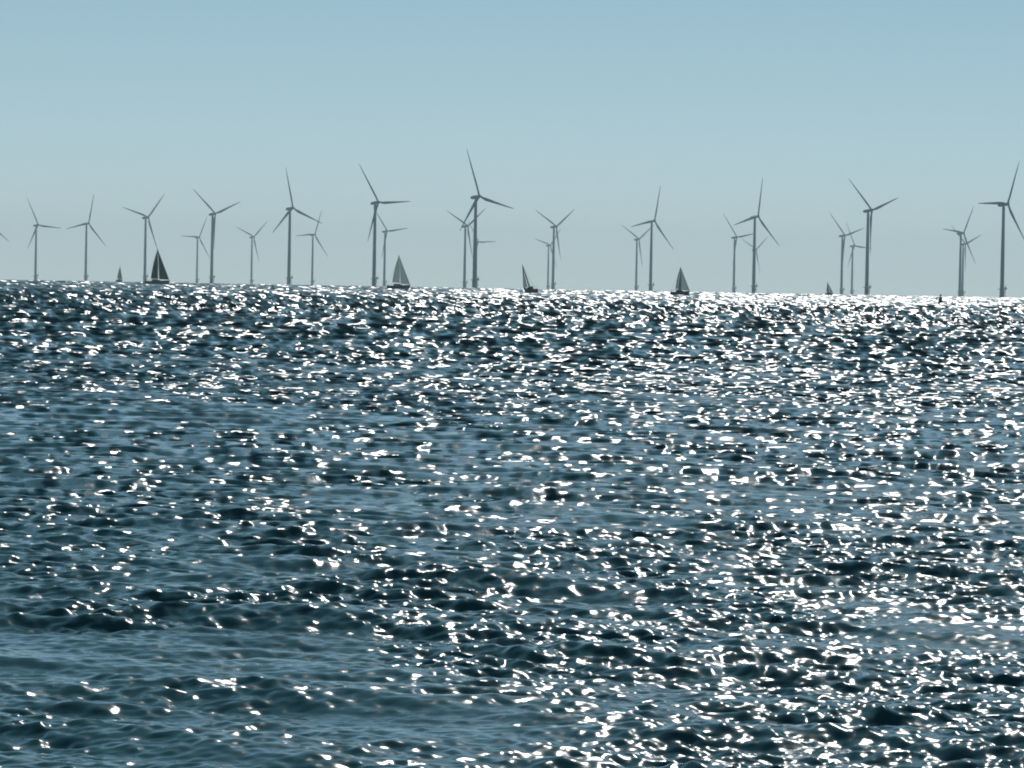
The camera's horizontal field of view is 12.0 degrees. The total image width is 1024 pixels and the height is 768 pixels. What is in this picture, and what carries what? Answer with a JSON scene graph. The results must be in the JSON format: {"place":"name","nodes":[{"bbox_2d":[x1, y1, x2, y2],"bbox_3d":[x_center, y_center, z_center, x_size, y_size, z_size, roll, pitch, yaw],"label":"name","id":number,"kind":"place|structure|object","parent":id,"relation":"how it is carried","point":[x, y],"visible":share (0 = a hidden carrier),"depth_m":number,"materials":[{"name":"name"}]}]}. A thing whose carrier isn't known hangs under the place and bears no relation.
{"place":"outdoors","nodes":[
{"label":"outdoors","id":0,"kind":"place"},
{"bbox_2d":[0,280,1023,767],"bbox_3d":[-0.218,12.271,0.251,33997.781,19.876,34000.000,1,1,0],"label":"water","id":1,"kind":"structure","parent":0,"point":[300,526],"depth_m":49.10,"materials":[{"name":"teal liquid"}]},
{"bbox_2d":[27,198,57,279],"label":"wind turbine","id":2,"kind":"object","parent":1,"relation":"in","point":[35,261],"visible":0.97,"depth_m":10108.86,"materials":[{"name":"paint"}]},
{"bbox_2d":[67,196,105,280],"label":"wind turbine","id":3,"kind":"object","parent":1,"relation":"in","point":[85,276],"visible":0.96,"depth_m":9679.60,"materials":[{"name":"paint"}]},
{"bbox_2d":[116,268,121,281],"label":"sailboat","id":4,"kind":"object","parent":1,"relation":"on","point":[119,277],"visible":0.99,"depth_m":3985.83,"materials":[{"name":"fabric"}]},
{"bbox_2d":[123,195,163,281],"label":"wind turbine","id":5,"kind":"object","parent":1,"relation":"in","point":[145,242],"visible":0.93,"depth_m":8649.69,"materials":[{"name":"paint"}]},
{"bbox_2d":[144,248,169,283],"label":"sailboat","id":6,"kind":"object","parent":1,"relation":"on","point":[162,272],"visible":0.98,"depth_m":2493.38,"materials":[{"name":"fabric"}]},
{"bbox_2d":[184,218,209,282],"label":"wind turbine","id":7,"kind":"object","parent":1,"relation":"in","point":[197,279],"visible":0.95,"depth_m":12024.55,"materials":[{"name":"paint"}]},
{"bbox_2d":[193,189,238,282],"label":"wind turbine","id":8,"kind":"object","parent":1,"relation":"in","point":[213,219],"visible":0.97,"depth_m":8072.24,"materials":[{"name":"paint"}]},
{"bbox_2d":[237,223,265,283],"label":"wind turbine","id":9,"kind":"object","parent":1,"relation":"in","point":[251,271],"visible":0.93,"depth_m":11709.05,"materials":[{"name":"paint"}]},
{"bbox_2d":[273,170,320,284],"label":"wind turbine","id":10,"kind":"object","parent":1,"relation":"in","point":[289,277],"visible":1,"depth_m":7344.63,"materials":[{"name":"paint"}]},
{"bbox_2d":[297,210,326,284],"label":"wind turbine","id":11,"kind":"object","parent":1,"relation":"in","point":[312,235],"visible":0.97,"depth_m":10979.39,"materials":[{"name":"paint"}]},
{"bbox_2d":[359,164,409,285],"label":"wind turbine","id":12,"kind":"object","parent":1,"relation":"in","point":[374,277],"visible":0.96,"depth_m":6716.05,"materials":[{"name":"paint"}]},
{"bbox_2d":[373,207,406,285],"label":"wind turbine","id":13,"kind":"object","parent":1,"relation":"in","point":[384,260],"visible":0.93,"depth_m":10095.61,"materials":[{"name":"paint"}]},
{"bbox_2d":[387,255,409,288],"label":"sailboat","id":14,"kind":"object","parent":1,"relation":"on","point":[399,276],"visible":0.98,"depth_m":2249.45,"materials":[{"name":"fabric"}]},
{"bbox_2d":[446,208,485,287],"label":"wind turbine","id":15,"kind":"object","parent":1,"relation":"in","point":[464,266],"visible":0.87,"depth_m":9051.56,"materials":[{"name":"paint"}]},
{"bbox_2d":[468,221,495,279],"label":"wind turbine","id":16,"kind":"object","parent":1,"relation":"in","point":[477,246],"visible":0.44,"depth_m":11967.35,"materials":[{"name":"paint"}]},
{"bbox_2d":[460,151,513,287],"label":"wind turbine","id":17,"kind":"object","parent":1,"relation":"in","point":[474,206],"visible":0.97,"depth_m":6150.46,"materials":[{"name":"paint"}]},
{"bbox_2d":[522,265,537,292],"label":"sailboat","id":18,"kind":"object","parent":1,"relation":"on","point":[529,289],"visible":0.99,"depth_m":1648.28,"materials":[{"name":"fabric"}]},
{"bbox_2d":[534,229,560,288],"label":"wind turbine","id":19,"kind":"object","parent":1,"relation":"in","point":[548,285],"visible":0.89,"depth_m":12480.03,"materials":[{"name":"paint"}]},
{"bbox_2d":[537,210,573,288],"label":"wind turbine","id":20,"kind":"object","parent":1,"relation":"in","point":[553,258],"visible":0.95,"depth_m":8913.34,"materials":[{"name":"paint"}]},
{"bbox_2d":[623,225,653,290],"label":"wind turbine","id":21,"kind":"object","parent":1,"relation":"in","point":[636,240],"visible":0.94,"depth_m":10741.72,"materials":[{"name":"paint"}]},
{"bbox_2d":[631,186,673,290],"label":"wind turbine","id":22,"kind":"object","parent":1,"relation":"in","point":[651,247],"visible":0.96,"depth_m":8010.68,"materials":[{"name":"paint"}]},
{"bbox_2d":[670,266,689,294],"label":"sailboat","id":23,"kind":"object","parent":1,"relation":"on","point":[681,283],"visible":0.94,"depth_m":1798.89,"materials":[{"name":"fabric"}]},
{"bbox_2d":[724,215,751,292],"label":"wind turbine","id":24,"kind":"object","parent":1,"relation":"in","point":[734,287],"visible":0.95,"depth_m":10065.61,"materials":[{"name":"paint"}]},
{"bbox_2d":[742,239,765,289],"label":"wind turbine","id":25,"kind":"object","parent":1,"relation":"in","point":[756,251],"visible":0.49,"depth_m":12641.11,"materials":[{"name":"paint"}]},
{"bbox_2d":[735,178,778,292],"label":"wind turbine","id":26,"kind":"object","parent":1,"relation":"in","point":[753,286],"visible":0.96,"depth_m":7356.01,"materials":[{"name":"paint"}]},
{"bbox_2d":[825,282,832,294],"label":"sailboat","id":27,"kind":"object","parent":1,"relation":"on","point":[828,292],"visible":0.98,"depth_m":3193.39,"materials":[{"name":"fabric"}]},
{"bbox_2d":[829,212,863,293],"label":"wind turbine","id":28,"kind":"object","parent":1,"relation":"in","point":[841,273],"visible":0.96,"depth_m":9473.57,"materials":[{"name":"paint"}]},
{"bbox_2d":[847,225,871,294],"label":"wind turbine","id":29,"kind":"object","parent":1,"relation":"in","point":[852,289],"visible":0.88,"depth_m":11318.33,"materials":[{"name":"paint"}]},
{"bbox_2d":[848,178,898,294],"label":"wind turbine","id":30,"kind":"object","parent":1,"relation":"in","point":[867,286],"visible":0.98,"depth_m":6644.92,"materials":[{"name":"paint"}]},
{"bbox_2d":[945,206,975,296],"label":"wind turbine","id":31,"kind":"object","parent":1,"relation":"in","point":[960,233],"visible":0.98,"depth_m":8822.54,"materials":[{"name":"paint"}]},
{"bbox_2d":[953,228,980,296],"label":"wind turbine","id":32,"kind":"object","parent":1,"relation":"in","point":[962,278],"visible":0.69,"depth_m":10544.02,"materials":[{"name":"paint"}]},
{"bbox_2d":[978,163,1023,296],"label":"wind turbine","id":33,"kind":"object","parent":1,"relation":"in","point":[1002,205],"visible":0.96,"depth_m":6030.85,"materials":[{"name":"paint"}]},
{"bbox_2d":[0,0,1023,297],"label":"sky","id":34,"kind":"structure","parent":0,"point":[589,108],"materials":[{"name":"blue"}]}
]}

